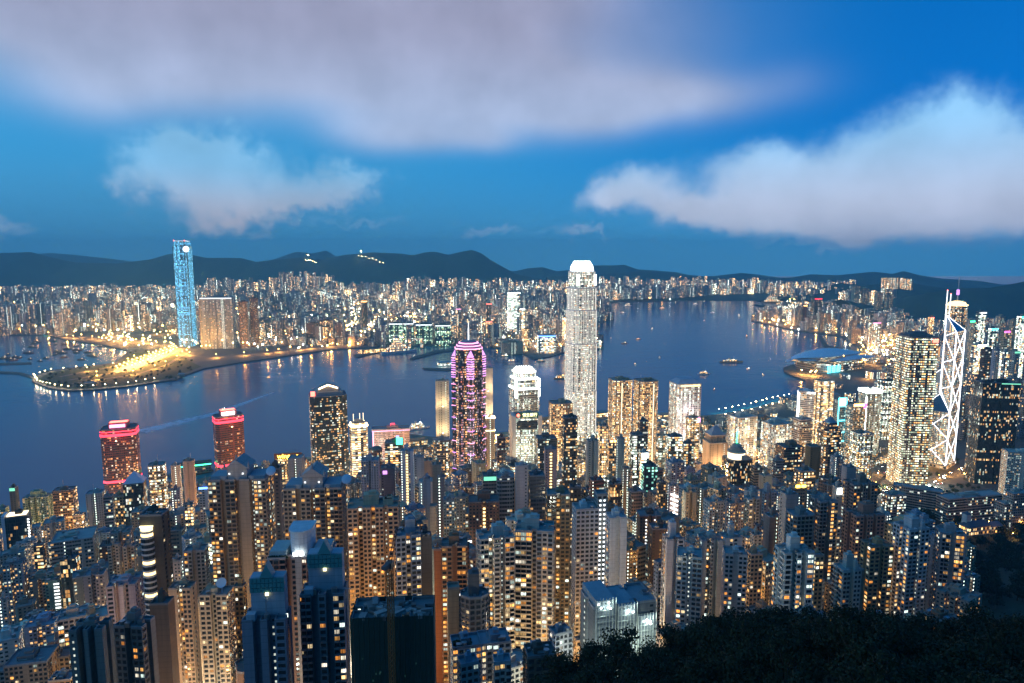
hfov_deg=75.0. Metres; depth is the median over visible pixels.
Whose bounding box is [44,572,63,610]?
apartment tower
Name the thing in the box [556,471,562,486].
office block
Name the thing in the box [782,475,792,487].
apartment tower
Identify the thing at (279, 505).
apartment tower
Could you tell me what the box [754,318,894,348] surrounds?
expressway
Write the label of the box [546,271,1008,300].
hills
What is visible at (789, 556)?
window
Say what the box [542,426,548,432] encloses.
office block
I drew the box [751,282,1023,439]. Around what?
eastern city blocks
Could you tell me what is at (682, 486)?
apartment tower
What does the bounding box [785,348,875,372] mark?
convention center
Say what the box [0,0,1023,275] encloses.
sky
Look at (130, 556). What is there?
apartment tower
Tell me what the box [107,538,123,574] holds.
apartment tower
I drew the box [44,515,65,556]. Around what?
apartment tower
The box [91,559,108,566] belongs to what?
apartment tower
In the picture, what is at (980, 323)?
office tower
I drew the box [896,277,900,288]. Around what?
apartment tower
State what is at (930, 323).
office tower
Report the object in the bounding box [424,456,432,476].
apartment tower
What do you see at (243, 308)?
apartment tower
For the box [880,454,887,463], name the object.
office block
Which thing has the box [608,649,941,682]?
undergrowth
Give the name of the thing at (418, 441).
ferry terminal
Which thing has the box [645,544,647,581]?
office block
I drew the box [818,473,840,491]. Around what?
office block
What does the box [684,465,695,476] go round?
apartment tower
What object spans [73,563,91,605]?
apartment tower
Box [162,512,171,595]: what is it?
window
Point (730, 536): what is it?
apartment tower
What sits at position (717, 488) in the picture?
apartment tower
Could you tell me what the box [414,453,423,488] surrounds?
apartment tower
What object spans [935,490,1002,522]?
office block
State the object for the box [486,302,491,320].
apartment tower
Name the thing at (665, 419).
office block
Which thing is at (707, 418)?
office block
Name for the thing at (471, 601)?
window
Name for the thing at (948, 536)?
window
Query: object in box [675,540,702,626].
apartment tower
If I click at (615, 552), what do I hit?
apartment tower
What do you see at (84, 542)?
office tower
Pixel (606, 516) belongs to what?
window
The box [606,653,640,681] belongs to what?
forest tree
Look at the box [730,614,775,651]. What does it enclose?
forest tree
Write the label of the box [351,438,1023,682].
hillside ground
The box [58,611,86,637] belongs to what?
window
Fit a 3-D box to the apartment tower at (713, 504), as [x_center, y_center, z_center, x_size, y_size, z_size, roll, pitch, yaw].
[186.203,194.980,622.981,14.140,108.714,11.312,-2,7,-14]
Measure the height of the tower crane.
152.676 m
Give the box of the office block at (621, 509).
[614,500,624,512]
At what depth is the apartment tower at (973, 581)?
517.79 m
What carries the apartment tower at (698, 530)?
on the hillside ground at (1012, 605)
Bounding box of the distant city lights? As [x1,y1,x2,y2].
[74,303,893,360]
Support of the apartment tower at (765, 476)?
on the hillside ground at (1012, 605)
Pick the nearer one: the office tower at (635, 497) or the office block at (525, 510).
the office block at (525, 510)
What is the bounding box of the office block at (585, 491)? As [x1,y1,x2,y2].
[581,485,588,498]
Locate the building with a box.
[580,580,656,658]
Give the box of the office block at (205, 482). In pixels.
[199,479,207,486]
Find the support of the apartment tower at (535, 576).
on the hillside ground at (1012, 605)
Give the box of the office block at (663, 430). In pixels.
[657,428,667,433]
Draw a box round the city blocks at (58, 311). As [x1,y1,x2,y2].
[0,271,855,351]
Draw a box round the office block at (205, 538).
[196,531,211,563]
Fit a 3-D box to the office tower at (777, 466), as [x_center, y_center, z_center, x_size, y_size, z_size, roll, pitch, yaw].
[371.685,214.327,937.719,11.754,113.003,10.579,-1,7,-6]
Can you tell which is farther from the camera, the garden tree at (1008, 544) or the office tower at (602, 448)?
the office tower at (602, 448)
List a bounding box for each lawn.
[43,372,107,384]
[106,372,178,382]
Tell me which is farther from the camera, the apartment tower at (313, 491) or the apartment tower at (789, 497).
the apartment tower at (789, 497)
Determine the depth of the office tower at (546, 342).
2899.11 m
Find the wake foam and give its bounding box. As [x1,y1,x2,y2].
[139,392,273,432]
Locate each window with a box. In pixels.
[5,647,59,682]
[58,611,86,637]
[58,657,70,668]
[107,576,144,624]
[115,628,148,682]
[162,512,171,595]
[177,587,199,682]
[185,552,209,592]
[200,595,236,682]
[209,476,275,584]
[235,585,246,656]
[270,560,305,680]
[272,619,290,682]
[284,486,347,578]
[300,596,345,682]
[348,500,399,613]
[397,538,420,594]
[442,548,465,676]
[457,649,480,681]
[458,663,477,682]
[462,596,487,630]
[476,538,513,642]
[485,643,509,678]
[495,665,510,682]
[511,668,522,682]
[516,531,553,648]
[525,653,553,682]
[546,495,568,624]
[549,631,571,660]
[571,511,597,635]
[594,496,606,580]
[605,516,609,573]
[661,537,682,622]
[676,558,701,622]
[701,541,717,618]
[723,556,746,620]
[745,553,761,606]
[771,547,812,611]
[785,513,813,546]
[810,498,837,578]
[812,557,822,607]
[830,566,860,617]
[841,511,883,563]
[842,483,876,508]
[860,542,892,610]
[889,524,928,615]
[930,529,964,606]
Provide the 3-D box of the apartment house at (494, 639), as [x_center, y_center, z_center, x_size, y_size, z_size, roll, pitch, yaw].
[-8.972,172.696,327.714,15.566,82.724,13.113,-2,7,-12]
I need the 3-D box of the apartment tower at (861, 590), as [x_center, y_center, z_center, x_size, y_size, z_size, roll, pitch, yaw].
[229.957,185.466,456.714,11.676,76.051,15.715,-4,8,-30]
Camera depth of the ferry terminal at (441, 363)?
2582.36 m
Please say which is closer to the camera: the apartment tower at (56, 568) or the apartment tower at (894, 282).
the apartment tower at (56, 568)
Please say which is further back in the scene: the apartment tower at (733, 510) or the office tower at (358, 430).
the office tower at (358, 430)
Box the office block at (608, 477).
[604,473,614,488]
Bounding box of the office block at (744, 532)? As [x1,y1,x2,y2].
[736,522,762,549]
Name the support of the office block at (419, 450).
on the city ground at (855, 381)
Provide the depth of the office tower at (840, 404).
1306.75 m
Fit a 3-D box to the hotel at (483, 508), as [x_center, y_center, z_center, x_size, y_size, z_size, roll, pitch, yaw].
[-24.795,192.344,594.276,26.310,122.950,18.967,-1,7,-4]
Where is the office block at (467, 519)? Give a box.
[455,507,468,532]
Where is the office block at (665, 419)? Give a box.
[661,417,667,423]
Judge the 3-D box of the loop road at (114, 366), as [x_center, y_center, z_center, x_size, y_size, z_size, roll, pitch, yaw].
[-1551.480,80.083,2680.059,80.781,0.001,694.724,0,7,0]
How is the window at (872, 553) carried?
in the apartment tower at (876, 557)
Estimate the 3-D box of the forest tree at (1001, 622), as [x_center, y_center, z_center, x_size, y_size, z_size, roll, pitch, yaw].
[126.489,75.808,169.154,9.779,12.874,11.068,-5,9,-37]
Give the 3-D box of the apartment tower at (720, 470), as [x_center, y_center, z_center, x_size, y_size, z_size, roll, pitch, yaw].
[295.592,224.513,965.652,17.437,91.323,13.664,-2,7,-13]
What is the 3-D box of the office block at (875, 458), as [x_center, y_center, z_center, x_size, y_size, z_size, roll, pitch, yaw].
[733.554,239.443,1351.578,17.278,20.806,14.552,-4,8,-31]
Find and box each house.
[3,644,59,682]
[48,668,72,682]
[54,636,71,670]
[449,630,483,682]
[456,649,480,682]
[478,612,510,682]
[492,648,511,682]
[522,639,554,682]
[548,622,572,660]
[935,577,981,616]
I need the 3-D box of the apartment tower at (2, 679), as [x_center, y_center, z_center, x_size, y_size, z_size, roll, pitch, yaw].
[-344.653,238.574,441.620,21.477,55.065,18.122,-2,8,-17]
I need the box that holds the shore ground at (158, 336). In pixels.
[0,300,682,391]
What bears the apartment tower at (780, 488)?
on the hillside ground at (1012, 605)
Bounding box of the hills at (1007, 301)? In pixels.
[752,282,1023,320]
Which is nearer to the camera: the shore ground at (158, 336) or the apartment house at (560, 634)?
the apartment house at (560, 634)
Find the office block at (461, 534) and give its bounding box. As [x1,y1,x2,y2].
[458,524,471,542]
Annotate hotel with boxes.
[469,489,498,545]
[998,448,1023,493]
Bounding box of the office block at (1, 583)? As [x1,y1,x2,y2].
[0,568,3,596]
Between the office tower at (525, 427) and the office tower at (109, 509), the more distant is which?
the office tower at (525, 427)
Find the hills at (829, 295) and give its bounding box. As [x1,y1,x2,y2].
[757,283,949,301]
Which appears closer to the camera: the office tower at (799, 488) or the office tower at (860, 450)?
the office tower at (799, 488)
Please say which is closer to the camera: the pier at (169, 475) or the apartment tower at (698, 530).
the apartment tower at (698, 530)
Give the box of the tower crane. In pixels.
[381,526,397,682]
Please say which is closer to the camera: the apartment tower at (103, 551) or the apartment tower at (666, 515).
the apartment tower at (666, 515)
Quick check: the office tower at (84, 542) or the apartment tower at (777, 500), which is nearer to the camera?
the office tower at (84, 542)
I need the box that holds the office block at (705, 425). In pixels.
[701,421,709,429]
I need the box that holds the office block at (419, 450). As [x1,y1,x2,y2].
[414,448,423,453]
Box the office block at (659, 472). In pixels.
[657,467,662,479]
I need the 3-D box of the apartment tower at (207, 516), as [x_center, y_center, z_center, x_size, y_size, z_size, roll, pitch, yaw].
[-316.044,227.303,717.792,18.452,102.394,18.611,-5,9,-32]
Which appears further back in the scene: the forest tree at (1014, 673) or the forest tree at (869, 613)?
the forest tree at (869, 613)
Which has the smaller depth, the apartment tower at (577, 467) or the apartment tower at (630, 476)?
the apartment tower at (630, 476)
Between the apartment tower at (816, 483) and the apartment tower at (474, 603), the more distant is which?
the apartment tower at (816, 483)
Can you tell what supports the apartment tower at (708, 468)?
on the hillside ground at (1012, 605)
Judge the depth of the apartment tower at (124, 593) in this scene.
440.70 m
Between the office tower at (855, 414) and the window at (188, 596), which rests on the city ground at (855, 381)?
the office tower at (855, 414)
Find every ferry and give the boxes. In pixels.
[409,421,429,430]
[554,374,564,378]
[697,371,709,374]
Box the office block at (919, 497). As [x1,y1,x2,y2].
[891,482,942,518]
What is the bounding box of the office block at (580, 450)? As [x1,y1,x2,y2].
[577,447,584,456]
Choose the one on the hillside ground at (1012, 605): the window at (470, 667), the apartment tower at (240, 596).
the apartment tower at (240, 596)
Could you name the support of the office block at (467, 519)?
on the hillside ground at (1012, 605)
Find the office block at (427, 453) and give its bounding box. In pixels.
[424,451,431,456]
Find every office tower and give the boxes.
[1,508,32,549]
[33,540,46,570]
[50,525,99,568]
[52,485,78,529]
[60,549,80,608]
[73,510,84,528]
[100,420,141,492]
[103,490,115,526]
[114,491,125,526]
[122,471,147,525]
[148,454,168,507]
[170,523,184,568]
[184,498,194,525]
[212,408,244,470]
[274,451,306,487]
[306,322,318,342]
[309,382,348,476]
[319,319,333,339]
[335,322,342,342]
[349,413,367,477]
[370,446,382,474]
[372,423,409,460]
[385,436,403,467]
[389,322,402,344]
[404,322,413,342]
[416,322,431,344]
[433,435,449,477]
[435,323,450,345]
[456,307,460,324]
[482,468,497,493]
[486,320,491,333]
[496,470,513,523]
[497,433,504,465]
[501,340,522,353]
[507,291,519,331]
[510,410,541,462]
[520,307,524,333]
[522,328,529,350]
[527,314,533,322]
[528,469,544,520]
[535,432,556,470]
[537,333,555,353]
[548,398,572,470]
[562,413,577,487]
[589,474,603,497]
[598,420,607,478]
[607,439,615,475]
[608,376,632,465]
[608,477,621,506]
[628,485,642,516]
[629,427,643,485]
[632,377,657,462]
[638,416,648,450]
[638,447,648,488]
[641,460,657,491]
[655,431,665,471]
[656,476,665,507]
[664,432,682,479]
[668,377,700,460]
[681,438,693,466]
[685,414,700,460]
[722,431,752,485]
[726,411,757,464]
[745,544,762,606]
[750,462,762,486]
[759,417,793,473]
[772,454,783,481]
[775,439,803,472]
[789,481,806,507]
[793,415,812,458]
[793,465,815,489]
[795,306,802,326]
[796,388,814,433]
[802,304,806,320]
[810,297,821,314]
[812,378,834,443]
[816,415,841,474]
[834,397,846,455]
[843,403,866,463]
[849,426,873,478]
[858,387,882,455]
[867,321,880,349]
[877,378,892,439]
[927,315,933,333]
[963,378,1020,483]
[964,318,974,367]
[969,342,986,373]
[973,310,986,343]
[978,347,991,378]
[986,326,997,348]
[989,347,1000,379]
[995,314,1005,346]
[998,349,1009,379]
[999,328,1010,350]
[1008,318,1016,373]
[1008,348,1020,381]
[1014,314,1023,377]
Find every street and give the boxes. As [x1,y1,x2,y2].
[870,463,886,481]
[927,466,963,486]
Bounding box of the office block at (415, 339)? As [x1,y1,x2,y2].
[408,338,422,347]
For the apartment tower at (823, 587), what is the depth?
470.13 m
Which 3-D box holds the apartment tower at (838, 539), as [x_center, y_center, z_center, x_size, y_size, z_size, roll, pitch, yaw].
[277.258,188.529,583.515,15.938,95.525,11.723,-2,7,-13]
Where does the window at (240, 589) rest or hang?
in the apartment tower at (240, 596)
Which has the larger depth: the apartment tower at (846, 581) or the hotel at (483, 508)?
the hotel at (483, 508)
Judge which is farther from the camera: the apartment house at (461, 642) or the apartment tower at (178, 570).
the apartment tower at (178, 570)
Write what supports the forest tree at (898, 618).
on the hillside ground at (1012, 605)
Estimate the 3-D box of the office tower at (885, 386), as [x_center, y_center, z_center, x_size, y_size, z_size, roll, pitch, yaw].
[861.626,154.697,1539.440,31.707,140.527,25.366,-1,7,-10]
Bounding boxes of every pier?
[167,469,212,479]
[353,352,379,357]
[368,434,432,450]
[410,349,452,359]
[422,367,451,370]
[596,417,607,421]
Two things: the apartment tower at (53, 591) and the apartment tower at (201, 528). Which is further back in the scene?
the apartment tower at (201, 528)
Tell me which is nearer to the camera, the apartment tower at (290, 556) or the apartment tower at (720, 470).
the apartment tower at (290, 556)
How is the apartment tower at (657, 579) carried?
on the hillside ground at (1012, 605)
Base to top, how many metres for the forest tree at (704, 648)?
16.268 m
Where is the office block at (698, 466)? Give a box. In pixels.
[694,461,700,470]
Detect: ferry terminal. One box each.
[173,459,211,474]
[360,347,386,353]
[410,436,427,445]
[437,361,451,365]
[542,416,548,424]
[596,410,607,416]
[657,412,667,418]
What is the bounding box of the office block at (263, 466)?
[261,464,269,468]
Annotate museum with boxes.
[83,381,96,386]
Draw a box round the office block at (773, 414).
[770,411,777,416]
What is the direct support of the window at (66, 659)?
in the apartment house at (64, 659)
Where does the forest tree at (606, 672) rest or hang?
on the hillside ground at (1012, 605)
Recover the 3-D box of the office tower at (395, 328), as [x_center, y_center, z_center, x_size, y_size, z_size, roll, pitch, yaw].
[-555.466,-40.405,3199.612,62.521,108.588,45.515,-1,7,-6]
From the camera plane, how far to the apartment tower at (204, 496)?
747.37 m
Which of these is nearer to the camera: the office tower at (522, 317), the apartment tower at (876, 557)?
the apartment tower at (876, 557)
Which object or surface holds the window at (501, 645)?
in the apartment house at (494, 639)
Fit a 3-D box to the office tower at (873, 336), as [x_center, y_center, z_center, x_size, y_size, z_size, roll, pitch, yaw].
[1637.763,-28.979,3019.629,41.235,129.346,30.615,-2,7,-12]
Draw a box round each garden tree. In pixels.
[920,508,934,518]
[953,515,961,525]
[973,535,985,547]
[974,568,983,574]
[975,550,983,560]
[975,557,983,567]
[976,549,986,558]
[978,536,989,546]
[979,574,993,593]
[990,532,1008,543]
[991,519,1006,525]
[995,526,1010,536]
[999,539,1017,548]
[1012,525,1023,534]
[1014,533,1023,540]
[1014,543,1023,553]
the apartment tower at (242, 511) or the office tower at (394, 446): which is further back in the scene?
the office tower at (394, 446)
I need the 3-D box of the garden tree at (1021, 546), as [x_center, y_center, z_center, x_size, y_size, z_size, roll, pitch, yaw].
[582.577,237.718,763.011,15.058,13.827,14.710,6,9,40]
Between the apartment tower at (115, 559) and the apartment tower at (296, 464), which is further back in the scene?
the apartment tower at (296, 464)
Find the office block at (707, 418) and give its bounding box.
[704,416,709,423]
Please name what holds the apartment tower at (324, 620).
on the hillside ground at (1012, 605)
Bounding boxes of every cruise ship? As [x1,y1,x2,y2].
[380,332,416,354]
[761,295,780,302]
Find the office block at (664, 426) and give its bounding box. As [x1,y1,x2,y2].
[661,423,667,430]
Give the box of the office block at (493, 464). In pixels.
[491,455,496,470]
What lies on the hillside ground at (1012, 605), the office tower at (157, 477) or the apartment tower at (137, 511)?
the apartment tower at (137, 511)
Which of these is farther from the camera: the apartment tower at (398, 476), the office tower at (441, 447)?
the office tower at (441, 447)
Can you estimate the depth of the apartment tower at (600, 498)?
446.27 m
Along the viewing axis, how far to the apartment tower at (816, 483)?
876.90 m
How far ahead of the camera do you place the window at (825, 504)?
520.91 m
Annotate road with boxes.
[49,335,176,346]
[59,350,171,376]
[101,334,176,348]
[110,349,182,371]
[175,345,351,357]
[816,343,893,374]
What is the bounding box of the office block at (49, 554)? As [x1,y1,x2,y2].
[47,540,51,566]
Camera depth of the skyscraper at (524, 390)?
1336.99 m
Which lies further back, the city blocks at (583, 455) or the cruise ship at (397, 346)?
the cruise ship at (397, 346)
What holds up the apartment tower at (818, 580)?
on the hillside ground at (1012, 605)
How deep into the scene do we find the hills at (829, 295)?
5452.13 m
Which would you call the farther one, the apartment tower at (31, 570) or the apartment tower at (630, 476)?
the apartment tower at (630, 476)
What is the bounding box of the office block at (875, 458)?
[871,454,879,465]
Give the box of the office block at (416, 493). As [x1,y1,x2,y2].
[415,484,418,502]
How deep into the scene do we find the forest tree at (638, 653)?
172.02 m
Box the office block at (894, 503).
[881,488,906,519]
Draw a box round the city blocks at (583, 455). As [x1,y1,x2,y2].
[41,411,886,567]
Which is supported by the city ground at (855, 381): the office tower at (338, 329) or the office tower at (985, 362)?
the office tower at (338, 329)
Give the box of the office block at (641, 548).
[627,536,645,581]
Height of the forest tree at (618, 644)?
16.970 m
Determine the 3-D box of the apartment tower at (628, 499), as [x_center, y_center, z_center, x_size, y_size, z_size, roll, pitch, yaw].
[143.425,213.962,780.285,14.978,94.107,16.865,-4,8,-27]
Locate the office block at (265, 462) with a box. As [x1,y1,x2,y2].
[261,460,269,465]
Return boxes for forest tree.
[538,649,574,676]
[550,650,577,676]
[574,634,613,665]
[574,641,597,674]
[577,656,605,680]
[590,659,622,682]
[593,655,608,670]
[600,623,639,658]
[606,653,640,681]
[614,653,656,682]
[628,650,648,671]
[634,644,675,682]
[637,635,678,682]
[654,622,682,650]
[672,624,708,655]
[680,620,707,646]
[688,618,728,662]
[705,610,736,630]
[724,605,753,635]
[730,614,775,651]
[748,606,794,632]
[769,604,810,625]
[798,603,825,620]
[808,611,828,622]
[814,601,867,661]
[827,603,875,642]
[859,604,886,622]
[883,610,911,626]
[905,611,936,634]
[907,611,940,627]
[955,614,979,624]
[959,601,994,623]
[988,612,1020,642]
[1000,660,1023,682]
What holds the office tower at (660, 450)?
on the hillside ground at (1012, 605)
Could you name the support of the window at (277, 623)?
in the apartment tower at (267, 635)
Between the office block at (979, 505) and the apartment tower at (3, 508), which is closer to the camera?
the apartment tower at (3, 508)
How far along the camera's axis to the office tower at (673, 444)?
974.70 m
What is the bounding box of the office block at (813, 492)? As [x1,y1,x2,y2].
[806,488,822,507]
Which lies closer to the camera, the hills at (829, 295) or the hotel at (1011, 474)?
the hotel at (1011, 474)
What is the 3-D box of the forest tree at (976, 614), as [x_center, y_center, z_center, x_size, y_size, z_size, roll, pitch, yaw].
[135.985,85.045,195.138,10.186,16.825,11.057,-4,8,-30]
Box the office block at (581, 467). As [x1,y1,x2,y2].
[578,459,583,476]
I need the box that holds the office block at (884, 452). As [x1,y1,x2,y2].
[881,448,887,455]
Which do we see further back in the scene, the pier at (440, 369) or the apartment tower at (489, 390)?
the pier at (440, 369)
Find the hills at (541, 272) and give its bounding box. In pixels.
[513,265,778,278]
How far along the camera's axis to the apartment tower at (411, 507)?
664.25 m
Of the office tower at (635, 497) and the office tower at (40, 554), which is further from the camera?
the office tower at (635, 497)
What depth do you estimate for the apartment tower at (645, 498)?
807.29 m
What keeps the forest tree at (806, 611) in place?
on the hillside ground at (1012, 605)
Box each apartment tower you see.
[0,504,9,524]
[0,534,3,568]
[0,544,25,567]
[0,591,11,629]
[0,625,23,664]
[0,662,4,682]
[2,555,29,623]
[9,483,19,511]
[9,619,28,647]
[15,595,36,622]
[16,536,36,569]
[22,489,53,525]
[24,600,44,619]
[24,611,59,647]
[28,565,37,578]
[29,569,46,610]
[32,523,42,541]
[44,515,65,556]
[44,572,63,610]
[46,562,63,604]
[46,627,58,644]
[57,603,88,646]
[68,614,117,682]
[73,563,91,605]
[83,564,108,605]
[83,603,99,618]
[85,488,105,527]
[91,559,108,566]
[98,526,112,545]
[99,532,110,560]
[100,605,107,620]
[106,572,145,627]
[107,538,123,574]
[108,573,114,581]
[110,524,133,571]
[113,606,159,682]
[122,538,138,573]
[125,566,143,578]
[131,502,150,530]
[133,522,140,546]
[137,544,142,570]
[139,504,173,614]
[149,587,179,682]
[168,578,202,682]
[171,461,182,505]
[171,484,181,510]
[172,553,183,580]
[174,506,185,531]
[181,525,202,571]
[182,456,196,504]
[183,541,210,598]
[186,519,206,535]
[198,300,202,346]
[198,578,237,682]
[198,600,203,682]
[199,483,209,522]
[200,296,237,348]
[205,509,210,535]
[208,453,275,607]
[210,558,213,584]
[234,574,247,658]
[235,658,244,682]
[238,300,249,347]
[241,559,294,682]
[249,297,259,346]
[267,520,336,682]
[270,459,284,540]
[283,460,351,677]
[288,454,304,479]
[299,537,350,682]
[347,476,361,501]
[347,490,399,616]
[356,472,360,479]
[361,300,367,326]
[361,453,379,498]
[381,462,395,495]
[395,514,421,595]
[396,467,400,486]
[396,486,400,500]
[400,444,414,504]
[400,519,404,527]
[403,500,425,517]
[403,518,422,531]
[404,510,427,527]
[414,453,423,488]
[419,477,432,504]
[420,524,432,594]
[423,473,430,530]
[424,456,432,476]
[430,311,436,324]
[430,503,437,535]
[432,458,441,519]
[432,534,443,594]
[434,542,442,682]
[435,378,449,438]
[437,471,444,536]
[441,531,468,682]
[443,493,454,537]
[445,480,451,491]
[447,581,459,682]
[449,483,468,507]
[451,469,467,491]
[456,489,465,532]
[458,459,471,482]
[459,567,490,631]
[460,482,473,494]
[468,541,475,548]
[469,547,475,568]
[472,459,485,482]
[474,481,481,493]
[475,521,515,648]
[477,471,483,481]
[485,365,492,415]
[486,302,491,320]
[486,415,494,471]
[496,463,510,470]
[498,468,514,480]
[505,457,519,465]
[505,509,525,535]
[511,647,522,682]
[514,481,514,512]
[515,460,527,510]
[515,512,555,649]
[527,459,538,467]
[528,465,540,470]
[544,445,556,496]
[545,485,570,625]
[558,461,561,474]
[561,458,578,477]
[569,478,580,627]
[570,499,598,655]
[573,632,579,658]
[577,476,584,486]
[585,434,598,486]
[594,489,607,583]
[604,507,626,586]
[607,502,614,511]
[615,433,624,478]
[621,463,628,515]
[626,465,632,487]
[626,540,637,581]
[626,577,648,591]
[627,486,643,516]
[627,515,635,534]
[627,530,635,538]
[636,507,660,543]
[640,501,660,509]
[643,489,647,506]
[643,581,652,594]
[647,518,667,586]
[648,487,665,507]
[653,558,661,628]
[656,620,688,646]
[658,507,679,532]
[660,518,683,627]
[665,456,684,493]
[667,480,678,514]
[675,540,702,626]
[678,482,695,518]
[679,517,699,536]
[681,485,696,520]
[683,473,699,484]
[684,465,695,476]
[684,533,696,547]
[686,527,705,534]
[694,470,700,479]
[695,529,723,621]
[700,462,717,482]
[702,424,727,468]
[702,494,723,532]
[707,481,726,499]
[708,471,726,489]
[718,466,724,474]
[719,521,741,546]
[719,545,747,620]
[723,494,743,531]
[726,485,743,500]
[727,481,733,489]
[743,489,759,528]
[744,485,757,495]
[745,599,769,612]
[750,526,761,546]
[753,521,763,543]
[757,545,773,604]
[758,469,771,488]
[758,482,776,523]
[762,506,778,554]
[768,581,772,606]
[771,531,814,611]
[772,478,783,490]
[773,490,779,509]
[776,482,787,492]
[777,487,798,543]
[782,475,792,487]
[783,471,793,478]
[785,505,814,549]
[794,599,827,618]
[805,444,820,479]
[810,488,837,609]
[812,548,823,610]
[815,475,821,489]
[818,313,824,331]
[821,578,824,608]
[822,474,841,496]
[824,313,831,331]
[824,579,831,616]
[829,452,843,476]
[830,550,861,618]
[832,480,841,515]
[834,514,842,562]
[838,560,863,612]
[840,500,884,563]
[841,462,855,485]
[841,472,877,516]
[848,320,856,343]
[850,285,859,308]
[859,535,893,612]
[860,288,869,314]
[874,291,882,310]
[877,502,890,526]
[880,277,884,288]
[884,293,893,309]
[884,514,903,543]
[885,277,888,288]
[888,277,892,288]
[889,513,929,615]
[892,277,896,288]
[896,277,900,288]
[900,277,904,288]
[904,278,908,289]
[905,508,928,517]
[909,278,912,289]
[918,513,934,529]
[919,598,960,623]
[924,530,934,609]
[927,521,967,608]
[963,569,980,591]
[964,557,968,568]
[965,542,976,571]
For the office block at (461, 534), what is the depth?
566.48 m
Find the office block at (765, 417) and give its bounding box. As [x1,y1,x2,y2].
[761,415,770,421]
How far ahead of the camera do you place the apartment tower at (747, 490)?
689.73 m
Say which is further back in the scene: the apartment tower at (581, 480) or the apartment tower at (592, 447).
the apartment tower at (581, 480)
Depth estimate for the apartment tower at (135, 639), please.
304.68 m
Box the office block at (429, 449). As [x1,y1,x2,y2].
[424,447,432,455]
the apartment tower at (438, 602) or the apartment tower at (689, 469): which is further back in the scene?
the apartment tower at (689, 469)
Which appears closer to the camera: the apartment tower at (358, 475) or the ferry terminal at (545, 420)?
the apartment tower at (358, 475)
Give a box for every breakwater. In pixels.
[0,362,31,364]
[0,371,32,378]
[818,335,844,348]
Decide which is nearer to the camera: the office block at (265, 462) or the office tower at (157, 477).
the office tower at (157, 477)
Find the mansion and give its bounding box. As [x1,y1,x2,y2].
[959,511,1003,535]
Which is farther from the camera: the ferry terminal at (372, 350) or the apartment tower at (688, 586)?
the ferry terminal at (372, 350)
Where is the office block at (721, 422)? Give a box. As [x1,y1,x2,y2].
[718,418,724,425]
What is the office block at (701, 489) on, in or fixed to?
on the hillside ground at (1012, 605)
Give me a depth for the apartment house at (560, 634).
352.33 m
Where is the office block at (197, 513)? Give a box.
[195,506,200,523]
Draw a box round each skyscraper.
[172,240,197,346]
[451,323,486,471]
[508,365,539,451]
[564,261,597,444]
[886,331,938,484]
[929,290,965,469]
[943,277,968,342]
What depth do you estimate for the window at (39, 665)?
422.88 m
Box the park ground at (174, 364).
[37,352,200,388]
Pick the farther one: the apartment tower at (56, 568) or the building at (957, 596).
the apartment tower at (56, 568)
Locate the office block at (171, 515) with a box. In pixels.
[169,510,174,528]
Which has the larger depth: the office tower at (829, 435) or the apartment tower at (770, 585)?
the office tower at (829, 435)
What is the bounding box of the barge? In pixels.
[719,358,742,362]
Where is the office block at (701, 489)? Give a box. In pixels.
[695,478,711,527]
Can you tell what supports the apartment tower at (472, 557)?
on the hillside ground at (1012, 605)
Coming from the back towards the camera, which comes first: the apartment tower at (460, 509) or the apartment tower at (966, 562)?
the apartment tower at (460, 509)
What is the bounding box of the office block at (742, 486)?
[736,482,758,490]
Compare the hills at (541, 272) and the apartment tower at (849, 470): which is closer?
the apartment tower at (849, 470)
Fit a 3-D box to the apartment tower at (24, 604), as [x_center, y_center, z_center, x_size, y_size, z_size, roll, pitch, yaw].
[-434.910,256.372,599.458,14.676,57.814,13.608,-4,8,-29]
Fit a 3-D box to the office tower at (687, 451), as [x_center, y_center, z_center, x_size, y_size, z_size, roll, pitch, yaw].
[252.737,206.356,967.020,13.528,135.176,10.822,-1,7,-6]
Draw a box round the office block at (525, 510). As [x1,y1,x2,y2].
[516,507,531,514]
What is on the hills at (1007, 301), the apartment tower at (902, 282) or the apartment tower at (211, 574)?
the apartment tower at (902, 282)
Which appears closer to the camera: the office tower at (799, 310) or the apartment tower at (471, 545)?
the apartment tower at (471, 545)
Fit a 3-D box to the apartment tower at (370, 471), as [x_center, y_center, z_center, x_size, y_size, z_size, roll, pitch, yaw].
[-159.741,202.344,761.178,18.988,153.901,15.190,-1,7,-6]
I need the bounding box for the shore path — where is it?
[71,355,183,383]
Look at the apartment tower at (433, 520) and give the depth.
583.36 m
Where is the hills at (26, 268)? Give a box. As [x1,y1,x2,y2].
[0,250,616,302]
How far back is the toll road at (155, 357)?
2678.54 m
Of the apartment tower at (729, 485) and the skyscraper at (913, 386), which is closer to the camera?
the apartment tower at (729, 485)
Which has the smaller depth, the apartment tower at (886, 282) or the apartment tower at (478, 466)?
the apartment tower at (478, 466)
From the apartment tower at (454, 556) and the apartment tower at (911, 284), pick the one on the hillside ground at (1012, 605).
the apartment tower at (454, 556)
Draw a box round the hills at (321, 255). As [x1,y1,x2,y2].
[40,251,513,271]
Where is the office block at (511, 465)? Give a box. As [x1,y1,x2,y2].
[508,457,515,471]
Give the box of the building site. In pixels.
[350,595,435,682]
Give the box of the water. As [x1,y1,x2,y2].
[0,276,1023,514]
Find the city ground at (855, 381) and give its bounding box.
[147,300,1016,505]

